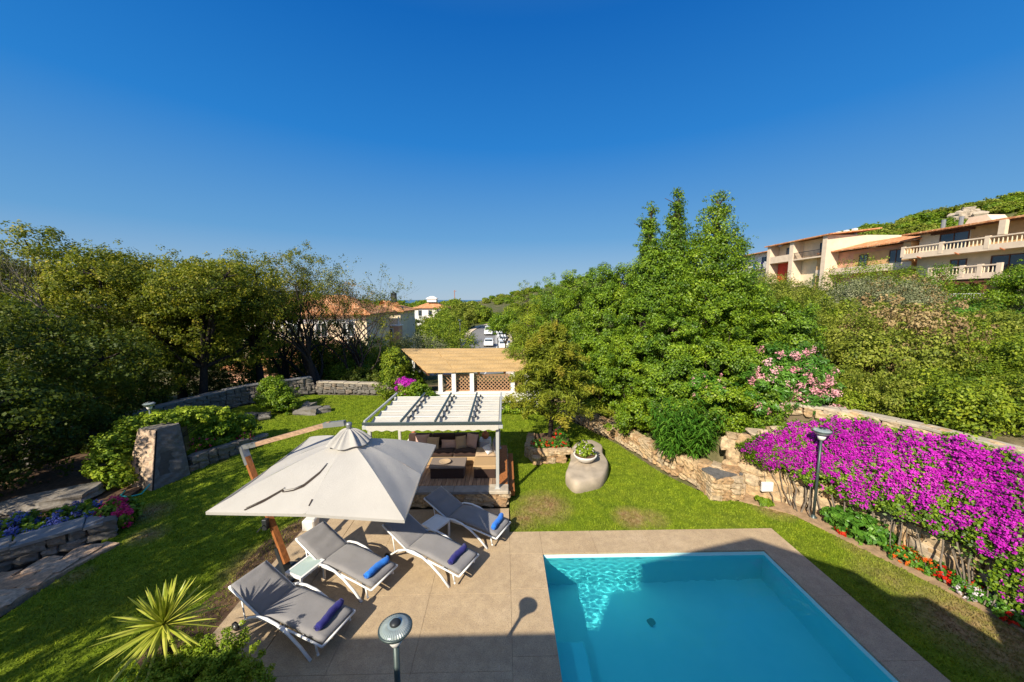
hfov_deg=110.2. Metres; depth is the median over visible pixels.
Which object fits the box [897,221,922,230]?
hill tree
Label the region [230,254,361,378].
bare tree
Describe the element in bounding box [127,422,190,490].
stone pier
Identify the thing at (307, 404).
boulder
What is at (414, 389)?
leafy shrub
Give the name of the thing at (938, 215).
hill tree
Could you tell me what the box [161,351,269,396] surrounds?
dark shrub
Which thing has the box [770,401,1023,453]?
path parapet
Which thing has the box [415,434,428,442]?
cushion
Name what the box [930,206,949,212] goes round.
hill tree
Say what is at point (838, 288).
scrub bush
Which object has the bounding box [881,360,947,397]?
scrub bush
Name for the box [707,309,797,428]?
evergreen shrub
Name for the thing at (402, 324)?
house
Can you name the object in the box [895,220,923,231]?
hill tree
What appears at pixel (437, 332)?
valley tree
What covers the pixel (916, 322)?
scrub bush
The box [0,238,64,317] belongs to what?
tree
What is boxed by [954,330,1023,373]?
scrub bush
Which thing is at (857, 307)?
scrub bush
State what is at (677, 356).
evergreen shrub
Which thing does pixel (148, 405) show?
garden lamp
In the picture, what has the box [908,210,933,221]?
hill tree
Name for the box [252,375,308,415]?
evergreen shrub
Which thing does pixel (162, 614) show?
yucca
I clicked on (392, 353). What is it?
flowering shrub
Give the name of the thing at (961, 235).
window
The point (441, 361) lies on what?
cane shelter
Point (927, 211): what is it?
hill tree
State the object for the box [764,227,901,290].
apartment block
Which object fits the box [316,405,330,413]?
boulder
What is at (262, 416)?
boulder
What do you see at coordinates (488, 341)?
parked car
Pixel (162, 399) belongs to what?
dark shrub
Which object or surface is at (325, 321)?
window
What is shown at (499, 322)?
umbrella pine
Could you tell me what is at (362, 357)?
bare tree
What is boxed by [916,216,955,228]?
hill tree
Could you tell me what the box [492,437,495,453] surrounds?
cushion
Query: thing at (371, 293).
bare tree
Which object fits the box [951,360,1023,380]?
hillside tree
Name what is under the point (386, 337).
valley tree
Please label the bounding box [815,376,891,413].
bush
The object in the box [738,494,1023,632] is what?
sandy border
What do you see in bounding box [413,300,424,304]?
tree
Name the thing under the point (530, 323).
valley tree
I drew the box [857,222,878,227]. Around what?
hill tree
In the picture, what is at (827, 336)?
scrub bush
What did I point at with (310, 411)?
boulder
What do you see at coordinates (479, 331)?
road
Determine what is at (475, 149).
sky
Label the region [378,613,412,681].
garden lamp
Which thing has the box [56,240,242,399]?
oak tree
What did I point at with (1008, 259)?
window
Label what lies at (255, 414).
boulder
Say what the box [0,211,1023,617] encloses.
ground
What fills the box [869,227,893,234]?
hill tree
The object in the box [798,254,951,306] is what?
hillside tree
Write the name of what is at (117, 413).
dark shrub
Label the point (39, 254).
oak tree
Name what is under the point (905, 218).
hill tree
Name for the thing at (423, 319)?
valley tree
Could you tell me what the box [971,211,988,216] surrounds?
rock outcrop
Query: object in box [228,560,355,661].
sun lounger
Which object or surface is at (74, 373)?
oak tree
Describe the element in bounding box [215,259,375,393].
bare tree
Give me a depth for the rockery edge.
12.62 m
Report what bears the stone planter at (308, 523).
on the paving
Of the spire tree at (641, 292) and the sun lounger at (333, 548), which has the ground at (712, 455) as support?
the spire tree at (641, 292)
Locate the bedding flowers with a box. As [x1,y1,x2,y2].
[530,428,569,447]
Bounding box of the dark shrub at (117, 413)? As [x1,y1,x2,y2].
[19,396,134,453]
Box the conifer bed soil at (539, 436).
[534,432,568,447]
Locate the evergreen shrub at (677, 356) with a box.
[626,305,710,444]
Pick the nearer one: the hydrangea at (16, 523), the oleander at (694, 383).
the hydrangea at (16, 523)
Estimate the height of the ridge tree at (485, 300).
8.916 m
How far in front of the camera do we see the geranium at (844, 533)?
8.63 m
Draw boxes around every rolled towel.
[313,598,343,630]
[363,556,389,578]
[447,543,466,564]
[491,513,503,529]
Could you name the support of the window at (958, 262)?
in the apartment block at (984, 247)
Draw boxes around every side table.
[285,555,325,586]
[421,514,449,535]
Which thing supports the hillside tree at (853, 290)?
on the ground at (712, 455)
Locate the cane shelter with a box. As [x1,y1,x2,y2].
[402,348,527,391]
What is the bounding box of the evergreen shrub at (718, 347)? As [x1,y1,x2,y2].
[666,289,761,439]
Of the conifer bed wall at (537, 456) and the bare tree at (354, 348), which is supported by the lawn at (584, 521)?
the conifer bed wall at (537, 456)
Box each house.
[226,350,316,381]
[246,295,396,353]
[379,292,418,347]
[413,296,450,324]
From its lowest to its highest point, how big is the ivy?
2.046 m
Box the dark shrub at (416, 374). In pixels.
[373,362,426,384]
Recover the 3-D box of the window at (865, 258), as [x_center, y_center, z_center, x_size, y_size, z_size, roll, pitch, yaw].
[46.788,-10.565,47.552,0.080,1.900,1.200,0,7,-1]
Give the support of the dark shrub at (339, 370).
on the ground at (712, 455)
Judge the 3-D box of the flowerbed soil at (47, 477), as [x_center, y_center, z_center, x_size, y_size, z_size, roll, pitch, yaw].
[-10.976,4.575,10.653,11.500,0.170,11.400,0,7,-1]
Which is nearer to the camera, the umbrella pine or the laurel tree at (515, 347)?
the laurel tree at (515, 347)
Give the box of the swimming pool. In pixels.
[543,551,897,681]
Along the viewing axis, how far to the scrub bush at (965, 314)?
17.58 m
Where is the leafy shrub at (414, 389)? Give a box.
[394,381,437,396]
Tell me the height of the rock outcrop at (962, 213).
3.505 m
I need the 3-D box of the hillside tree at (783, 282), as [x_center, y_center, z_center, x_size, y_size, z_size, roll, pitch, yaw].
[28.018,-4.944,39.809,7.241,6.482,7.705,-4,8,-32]
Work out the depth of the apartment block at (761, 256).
70.67 m
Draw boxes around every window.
[317,321,327,336]
[342,321,354,336]
[858,254,868,265]
[888,249,901,262]
[938,230,969,249]
[950,258,967,273]
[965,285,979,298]
[989,253,1023,272]
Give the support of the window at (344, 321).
in the house at (370, 321)
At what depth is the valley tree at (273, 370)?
26.39 m
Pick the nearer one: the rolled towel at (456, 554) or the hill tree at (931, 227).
the rolled towel at (456, 554)
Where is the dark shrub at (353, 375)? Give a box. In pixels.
[337,364,382,381]
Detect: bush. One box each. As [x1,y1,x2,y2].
[117,619,276,681]
[645,395,732,459]
[760,294,853,332]
[802,274,875,310]
[808,323,915,367]
[813,346,834,362]
[824,316,981,388]
[826,357,885,388]
[827,292,969,328]
[837,292,999,356]
[839,366,928,421]
[855,273,955,307]
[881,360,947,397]
[890,366,1023,438]
[911,351,1007,381]
[917,317,1006,340]
[931,306,1017,334]
[951,303,1023,321]
[953,305,1023,340]
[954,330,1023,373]
[964,374,1023,425]
[979,332,1023,346]
[995,367,1023,382]
[1007,357,1023,372]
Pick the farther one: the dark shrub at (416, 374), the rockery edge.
the dark shrub at (416, 374)
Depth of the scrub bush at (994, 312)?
18.54 m
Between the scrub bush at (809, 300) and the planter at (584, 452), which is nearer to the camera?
the planter at (584, 452)
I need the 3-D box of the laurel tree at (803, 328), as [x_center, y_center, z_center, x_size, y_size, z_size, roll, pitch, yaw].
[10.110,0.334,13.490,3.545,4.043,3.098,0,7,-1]
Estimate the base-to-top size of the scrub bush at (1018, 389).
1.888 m
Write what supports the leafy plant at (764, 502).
on the sandy border
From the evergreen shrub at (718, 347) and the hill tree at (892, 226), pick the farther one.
the hill tree at (892, 226)
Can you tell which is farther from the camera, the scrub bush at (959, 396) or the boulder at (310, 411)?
the boulder at (310, 411)
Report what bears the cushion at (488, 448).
on the armchair
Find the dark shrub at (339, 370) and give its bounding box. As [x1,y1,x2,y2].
[319,360,378,380]
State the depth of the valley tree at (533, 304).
29.98 m
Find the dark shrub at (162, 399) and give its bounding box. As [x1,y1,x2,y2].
[48,371,174,412]
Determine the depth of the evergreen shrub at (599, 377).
15.97 m
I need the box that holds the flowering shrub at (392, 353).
[371,346,412,400]
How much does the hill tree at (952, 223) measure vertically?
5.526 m
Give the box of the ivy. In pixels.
[80,405,231,490]
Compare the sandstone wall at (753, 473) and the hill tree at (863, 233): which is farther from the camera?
the hill tree at (863, 233)
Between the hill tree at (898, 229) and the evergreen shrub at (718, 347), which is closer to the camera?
the evergreen shrub at (718, 347)
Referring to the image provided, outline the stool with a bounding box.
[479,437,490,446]
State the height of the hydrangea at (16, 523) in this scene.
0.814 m
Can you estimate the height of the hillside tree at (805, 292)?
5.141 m
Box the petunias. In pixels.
[187,430,255,451]
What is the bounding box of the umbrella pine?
[485,310,523,347]
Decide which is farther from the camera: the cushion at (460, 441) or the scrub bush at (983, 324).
the scrub bush at (983, 324)
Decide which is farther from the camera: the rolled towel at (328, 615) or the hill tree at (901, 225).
the hill tree at (901, 225)
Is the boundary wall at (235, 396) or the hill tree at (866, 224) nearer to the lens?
the boundary wall at (235, 396)
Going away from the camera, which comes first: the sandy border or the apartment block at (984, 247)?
the sandy border
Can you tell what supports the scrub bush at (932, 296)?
on the ground at (712, 455)
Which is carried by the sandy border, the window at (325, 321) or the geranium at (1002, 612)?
the geranium at (1002, 612)
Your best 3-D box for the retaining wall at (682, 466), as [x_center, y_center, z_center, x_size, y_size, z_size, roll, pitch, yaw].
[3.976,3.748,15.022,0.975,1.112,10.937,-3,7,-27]
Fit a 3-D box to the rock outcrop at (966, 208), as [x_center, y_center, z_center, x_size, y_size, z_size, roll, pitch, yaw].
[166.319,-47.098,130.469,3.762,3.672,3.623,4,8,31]
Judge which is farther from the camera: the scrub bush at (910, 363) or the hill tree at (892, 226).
the hill tree at (892, 226)
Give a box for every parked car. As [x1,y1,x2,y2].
[484,338,493,346]
[498,340,508,347]
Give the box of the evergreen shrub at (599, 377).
[574,328,621,417]
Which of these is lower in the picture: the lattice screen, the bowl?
the bowl
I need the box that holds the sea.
[245,300,481,304]
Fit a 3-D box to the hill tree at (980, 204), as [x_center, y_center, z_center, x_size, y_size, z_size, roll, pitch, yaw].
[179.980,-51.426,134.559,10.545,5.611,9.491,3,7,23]
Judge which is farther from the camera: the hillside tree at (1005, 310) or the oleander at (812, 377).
the hillside tree at (1005, 310)
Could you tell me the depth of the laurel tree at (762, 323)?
14.09 m
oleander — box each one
[686,370,732,425]
[729,341,846,419]
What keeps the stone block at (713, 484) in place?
on the lawn at (584, 521)
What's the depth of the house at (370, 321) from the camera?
39.95 m
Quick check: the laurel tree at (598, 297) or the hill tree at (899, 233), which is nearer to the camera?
the laurel tree at (598, 297)
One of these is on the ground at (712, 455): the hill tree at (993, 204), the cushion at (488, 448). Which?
the hill tree at (993, 204)
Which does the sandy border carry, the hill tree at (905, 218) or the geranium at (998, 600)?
the geranium at (998, 600)
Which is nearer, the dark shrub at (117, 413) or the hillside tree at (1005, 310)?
the dark shrub at (117, 413)
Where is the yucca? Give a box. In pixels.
[87,575,231,681]
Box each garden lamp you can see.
[142,401,155,413]
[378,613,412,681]
[811,427,832,518]
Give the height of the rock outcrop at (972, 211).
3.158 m
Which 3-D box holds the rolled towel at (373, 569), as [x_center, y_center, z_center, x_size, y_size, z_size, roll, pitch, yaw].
[-2.664,4.450,7.031,0.152,0.130,0.560,4,7,29]
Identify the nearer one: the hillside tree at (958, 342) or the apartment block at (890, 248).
the hillside tree at (958, 342)
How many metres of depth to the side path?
7.37 m
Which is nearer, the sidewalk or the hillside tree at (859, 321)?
the hillside tree at (859, 321)
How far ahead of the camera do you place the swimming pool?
8.07 m
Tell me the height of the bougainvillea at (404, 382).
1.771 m
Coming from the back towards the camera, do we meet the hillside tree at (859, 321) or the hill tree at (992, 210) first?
the hill tree at (992, 210)
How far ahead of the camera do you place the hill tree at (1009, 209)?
124.43 m
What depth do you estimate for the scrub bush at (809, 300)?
17.62 m
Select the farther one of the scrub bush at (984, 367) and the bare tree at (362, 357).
the bare tree at (362, 357)
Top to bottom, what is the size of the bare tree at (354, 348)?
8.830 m
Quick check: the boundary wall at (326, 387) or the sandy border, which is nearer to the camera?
the sandy border
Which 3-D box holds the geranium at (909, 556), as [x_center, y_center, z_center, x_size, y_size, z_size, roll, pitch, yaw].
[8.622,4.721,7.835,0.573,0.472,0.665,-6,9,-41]
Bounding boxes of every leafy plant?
[754,494,774,507]
[819,504,864,530]
[838,508,902,546]
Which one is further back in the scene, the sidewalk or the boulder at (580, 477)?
the sidewalk
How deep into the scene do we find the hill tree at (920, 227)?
123.30 m
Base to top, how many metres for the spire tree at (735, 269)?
9.713 m
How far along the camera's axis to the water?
6.40 m
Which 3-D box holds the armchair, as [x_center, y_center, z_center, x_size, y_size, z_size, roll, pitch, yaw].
[-0.816,3.750,11.127,0.680,0.420,1.320,0,7,-1]
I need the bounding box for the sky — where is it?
[0,0,1023,299]
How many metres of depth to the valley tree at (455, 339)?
51.32 m
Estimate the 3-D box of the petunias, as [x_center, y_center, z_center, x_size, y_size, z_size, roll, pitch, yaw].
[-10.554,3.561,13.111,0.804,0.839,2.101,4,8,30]
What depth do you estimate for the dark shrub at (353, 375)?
23.17 m
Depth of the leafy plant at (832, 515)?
9.00 m
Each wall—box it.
[0,515,118,571]
[22,376,316,467]
[315,380,402,395]
[434,391,537,408]
[524,433,572,464]
[555,400,740,489]
[720,426,1018,593]
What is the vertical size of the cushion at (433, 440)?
0.368 m
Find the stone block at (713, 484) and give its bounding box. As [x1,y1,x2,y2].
[696,465,745,500]
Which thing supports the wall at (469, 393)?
on the ground at (712, 455)
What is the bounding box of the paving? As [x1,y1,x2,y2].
[211,508,950,681]
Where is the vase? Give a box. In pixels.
[482,431,488,438]
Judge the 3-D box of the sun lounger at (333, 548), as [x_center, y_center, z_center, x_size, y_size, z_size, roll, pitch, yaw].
[-3.443,4.516,7.400,2.157,0.725,0.880,3,7,25]
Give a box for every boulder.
[0,481,105,518]
[245,412,258,418]
[257,411,271,420]
[291,401,316,410]
[292,406,321,415]
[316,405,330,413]
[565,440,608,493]
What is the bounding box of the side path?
[0,542,119,616]
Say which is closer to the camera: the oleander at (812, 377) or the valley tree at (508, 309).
the oleander at (812, 377)
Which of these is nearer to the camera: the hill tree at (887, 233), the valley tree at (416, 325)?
the valley tree at (416, 325)
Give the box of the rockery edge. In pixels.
[187,433,268,471]
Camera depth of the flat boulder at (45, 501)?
9.74 m
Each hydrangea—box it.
[0,508,52,540]
[46,499,103,525]
[91,494,144,529]
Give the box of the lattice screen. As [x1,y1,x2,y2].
[443,374,518,390]
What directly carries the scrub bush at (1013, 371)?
on the ground at (712, 455)
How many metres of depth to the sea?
10529.98 m
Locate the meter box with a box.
[760,482,773,491]
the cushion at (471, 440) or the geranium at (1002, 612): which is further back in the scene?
the cushion at (471, 440)
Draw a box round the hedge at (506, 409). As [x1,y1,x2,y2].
[501,399,556,414]
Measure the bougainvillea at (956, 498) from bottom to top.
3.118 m
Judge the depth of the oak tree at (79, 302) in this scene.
16.31 m
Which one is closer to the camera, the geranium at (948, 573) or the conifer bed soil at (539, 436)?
the geranium at (948, 573)
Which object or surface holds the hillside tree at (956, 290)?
on the ground at (712, 455)
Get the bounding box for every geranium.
[834,525,854,537]
[883,540,926,567]
[911,557,944,576]
[928,565,967,584]
[949,581,991,607]
[952,575,991,593]
[987,593,1023,620]
[991,603,1023,628]
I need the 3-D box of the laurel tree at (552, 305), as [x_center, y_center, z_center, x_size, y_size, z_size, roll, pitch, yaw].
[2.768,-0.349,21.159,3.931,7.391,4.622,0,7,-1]
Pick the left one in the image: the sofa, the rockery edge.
the rockery edge
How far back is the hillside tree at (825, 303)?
18.49 m
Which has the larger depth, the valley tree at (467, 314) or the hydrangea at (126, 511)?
the valley tree at (467, 314)
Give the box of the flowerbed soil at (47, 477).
[0,441,304,666]
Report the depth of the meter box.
10.10 m
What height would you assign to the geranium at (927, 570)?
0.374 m
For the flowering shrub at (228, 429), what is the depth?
13.40 m
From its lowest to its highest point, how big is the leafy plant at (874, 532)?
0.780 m
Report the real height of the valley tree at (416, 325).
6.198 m
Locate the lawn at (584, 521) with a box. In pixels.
[0,395,1023,681]
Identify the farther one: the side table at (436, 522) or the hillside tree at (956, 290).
the hillside tree at (956, 290)
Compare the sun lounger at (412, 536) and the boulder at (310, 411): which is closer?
the sun lounger at (412, 536)
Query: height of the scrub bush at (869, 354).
3.245 m
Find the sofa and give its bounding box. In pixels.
[404,432,478,464]
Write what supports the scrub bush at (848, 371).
on the ground at (712, 455)
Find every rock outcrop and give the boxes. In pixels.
[947,210,969,218]
[959,206,976,210]
[968,209,980,216]
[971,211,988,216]
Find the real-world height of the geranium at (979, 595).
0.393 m
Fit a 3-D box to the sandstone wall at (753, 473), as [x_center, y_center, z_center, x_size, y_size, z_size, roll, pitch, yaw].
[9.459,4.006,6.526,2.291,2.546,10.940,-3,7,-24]
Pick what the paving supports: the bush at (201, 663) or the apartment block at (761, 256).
the bush at (201, 663)
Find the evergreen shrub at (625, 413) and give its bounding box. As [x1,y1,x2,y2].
[600,324,669,438]
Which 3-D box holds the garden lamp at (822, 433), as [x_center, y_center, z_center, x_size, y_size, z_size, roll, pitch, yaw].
[7.927,3.426,9.251,0.424,2.475,0.422,0,7,-1]
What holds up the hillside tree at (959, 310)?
on the ground at (712, 455)
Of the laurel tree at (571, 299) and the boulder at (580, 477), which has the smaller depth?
the boulder at (580, 477)
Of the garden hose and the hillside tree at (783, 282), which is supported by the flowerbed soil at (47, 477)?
the garden hose
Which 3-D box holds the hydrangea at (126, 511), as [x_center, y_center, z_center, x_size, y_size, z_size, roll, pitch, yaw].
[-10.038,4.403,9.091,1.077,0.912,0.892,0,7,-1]
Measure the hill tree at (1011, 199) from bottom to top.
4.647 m
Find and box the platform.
[385,445,514,508]
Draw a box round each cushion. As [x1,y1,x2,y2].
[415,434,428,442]
[427,437,438,448]
[441,440,455,447]
[455,435,466,448]
[466,433,477,447]
[482,443,493,453]
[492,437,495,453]
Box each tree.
[0,219,162,397]
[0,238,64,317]
[0,239,192,409]
[0,294,167,469]
[0,361,97,496]
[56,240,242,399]
[88,251,284,394]
[183,248,307,382]
[192,240,339,378]
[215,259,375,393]
[220,324,305,380]
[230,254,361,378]
[253,252,376,374]
[262,326,332,378]
[270,282,419,379]
[280,264,419,368]
[298,319,366,378]
[339,336,400,372]
[369,328,413,369]
[393,330,449,376]
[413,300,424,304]
[415,315,428,335]
[417,321,459,348]
[419,306,467,345]
[419,313,481,348]
[439,298,473,318]
[448,298,480,328]
[470,303,497,323]
[480,297,492,303]
[498,304,524,316]
[501,280,558,382]
[503,298,513,303]
[505,310,525,347]
[517,290,567,351]
[520,282,581,349]
[527,273,579,386]
[552,268,607,393]
[569,262,632,405]
[601,261,638,403]
[605,201,679,402]
[638,187,708,398]
[658,190,776,411]
[710,279,777,405]
[747,296,832,373]
[750,267,809,303]
[770,286,861,332]
[775,280,841,308]
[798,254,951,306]
[812,302,911,355]
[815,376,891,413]
[819,272,950,308]
[833,331,988,376]
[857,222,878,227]
[857,228,869,234]
[858,225,882,229]
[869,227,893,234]
[878,231,895,234]
[883,222,899,230]
[887,261,992,305]
[891,227,906,233]
[891,231,904,234]
[894,215,921,222]
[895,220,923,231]
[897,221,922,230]
[905,221,937,233]
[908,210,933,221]
[910,330,1015,363]
[915,208,932,213]
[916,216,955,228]
[922,225,949,230]
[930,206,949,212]
[932,210,948,218]
[935,295,1022,314]
[945,202,984,214]
[946,220,965,225]
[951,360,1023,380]
[957,304,1023,315]
[971,197,1002,208]
[974,259,1023,310]
[981,201,1011,210]
[984,204,1002,213]
[994,203,1023,213]
[995,191,1023,199]
[1001,200,1021,206]
[1003,197,1023,201]
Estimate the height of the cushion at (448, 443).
0.267 m
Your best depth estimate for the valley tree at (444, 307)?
103.00 m
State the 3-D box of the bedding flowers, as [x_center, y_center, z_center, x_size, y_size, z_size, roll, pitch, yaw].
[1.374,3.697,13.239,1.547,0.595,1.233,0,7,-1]
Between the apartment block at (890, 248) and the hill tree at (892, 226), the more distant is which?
the hill tree at (892, 226)
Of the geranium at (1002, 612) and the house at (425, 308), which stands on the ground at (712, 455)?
the house at (425, 308)
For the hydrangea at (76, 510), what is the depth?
8.72 m
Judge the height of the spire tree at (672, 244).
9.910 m
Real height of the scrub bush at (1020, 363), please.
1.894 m
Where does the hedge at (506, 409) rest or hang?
on the ground at (712, 455)
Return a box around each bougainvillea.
[394,376,416,395]
[735,414,1023,617]
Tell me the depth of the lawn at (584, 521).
8.01 m
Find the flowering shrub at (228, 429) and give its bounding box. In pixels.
[193,412,262,447]
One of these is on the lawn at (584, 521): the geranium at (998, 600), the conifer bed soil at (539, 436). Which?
the conifer bed soil at (539, 436)
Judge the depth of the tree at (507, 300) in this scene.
403.17 m
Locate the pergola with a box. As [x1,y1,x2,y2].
[362,392,502,488]
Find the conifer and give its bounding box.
[502,319,614,436]
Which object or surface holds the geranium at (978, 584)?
on the sandy border
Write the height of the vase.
0.260 m
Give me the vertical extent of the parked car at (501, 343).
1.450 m
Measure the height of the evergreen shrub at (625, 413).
4.388 m
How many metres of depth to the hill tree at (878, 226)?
141.94 m
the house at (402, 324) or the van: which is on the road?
the van
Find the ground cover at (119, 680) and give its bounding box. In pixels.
[24,666,137,681]
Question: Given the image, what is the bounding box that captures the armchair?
[473,447,495,477]
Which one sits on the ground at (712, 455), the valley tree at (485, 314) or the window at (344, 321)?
the valley tree at (485, 314)
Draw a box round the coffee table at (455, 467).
[428,457,466,478]
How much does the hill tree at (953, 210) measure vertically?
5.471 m
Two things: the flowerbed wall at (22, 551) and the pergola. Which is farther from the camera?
the pergola
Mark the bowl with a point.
(444, 461)
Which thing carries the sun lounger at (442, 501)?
on the paving
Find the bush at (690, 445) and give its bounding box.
[645,395,732,459]
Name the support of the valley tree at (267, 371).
on the ground at (712, 455)
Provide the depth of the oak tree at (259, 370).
20.75 m
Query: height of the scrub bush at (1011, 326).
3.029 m
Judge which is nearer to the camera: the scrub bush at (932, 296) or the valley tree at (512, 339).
the scrub bush at (932, 296)
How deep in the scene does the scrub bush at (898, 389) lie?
10.33 m
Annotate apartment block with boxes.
[743,251,766,277]
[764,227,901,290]
[814,236,921,287]
[900,214,1023,301]
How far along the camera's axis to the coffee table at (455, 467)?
10.51 m
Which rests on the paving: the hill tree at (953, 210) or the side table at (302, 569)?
the side table at (302, 569)
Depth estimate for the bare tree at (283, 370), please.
23.76 m
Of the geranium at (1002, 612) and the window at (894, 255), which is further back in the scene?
the window at (894, 255)
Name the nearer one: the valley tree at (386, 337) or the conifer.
the conifer
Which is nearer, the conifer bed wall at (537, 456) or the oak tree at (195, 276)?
the conifer bed wall at (537, 456)
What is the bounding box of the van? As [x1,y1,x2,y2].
[484,325,493,334]
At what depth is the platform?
10.07 m
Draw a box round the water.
[544,555,892,681]
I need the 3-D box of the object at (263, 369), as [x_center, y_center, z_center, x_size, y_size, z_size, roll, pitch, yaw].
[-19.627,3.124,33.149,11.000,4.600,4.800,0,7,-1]
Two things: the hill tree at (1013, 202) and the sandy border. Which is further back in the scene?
the hill tree at (1013, 202)
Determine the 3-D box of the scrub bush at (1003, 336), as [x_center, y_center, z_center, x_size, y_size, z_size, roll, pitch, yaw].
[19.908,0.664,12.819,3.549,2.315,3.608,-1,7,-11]
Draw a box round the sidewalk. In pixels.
[420,324,515,373]
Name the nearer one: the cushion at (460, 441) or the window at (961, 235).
the cushion at (460, 441)
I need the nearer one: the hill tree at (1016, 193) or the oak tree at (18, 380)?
the oak tree at (18, 380)
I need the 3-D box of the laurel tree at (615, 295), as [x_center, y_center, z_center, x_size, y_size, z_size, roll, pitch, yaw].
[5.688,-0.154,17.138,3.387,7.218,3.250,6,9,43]
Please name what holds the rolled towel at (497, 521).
on the sun lounger at (442, 501)
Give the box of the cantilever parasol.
[206,420,435,582]
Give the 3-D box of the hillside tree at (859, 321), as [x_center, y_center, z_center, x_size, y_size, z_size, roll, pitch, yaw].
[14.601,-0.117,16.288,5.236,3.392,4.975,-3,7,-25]
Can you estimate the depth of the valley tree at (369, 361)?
28.63 m
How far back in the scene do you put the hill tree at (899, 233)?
126.39 m
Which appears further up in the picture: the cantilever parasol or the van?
the van
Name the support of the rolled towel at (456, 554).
on the sun lounger at (412, 536)
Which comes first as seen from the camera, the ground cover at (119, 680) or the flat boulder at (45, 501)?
the ground cover at (119, 680)
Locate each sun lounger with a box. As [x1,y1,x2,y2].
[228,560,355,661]
[295,521,397,602]
[382,513,478,587]
[423,486,510,548]
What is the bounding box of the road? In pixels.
[429,325,503,375]
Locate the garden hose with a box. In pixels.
[121,484,150,496]
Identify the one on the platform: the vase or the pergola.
the pergola
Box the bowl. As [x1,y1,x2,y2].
[439,458,450,463]
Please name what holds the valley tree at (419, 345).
on the ground at (712, 455)
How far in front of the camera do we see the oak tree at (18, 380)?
10.48 m
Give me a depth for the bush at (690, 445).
11.23 m
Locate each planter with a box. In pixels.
[302,517,319,530]
[573,440,596,462]
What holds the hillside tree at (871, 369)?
on the ground at (712, 455)
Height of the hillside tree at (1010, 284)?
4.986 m

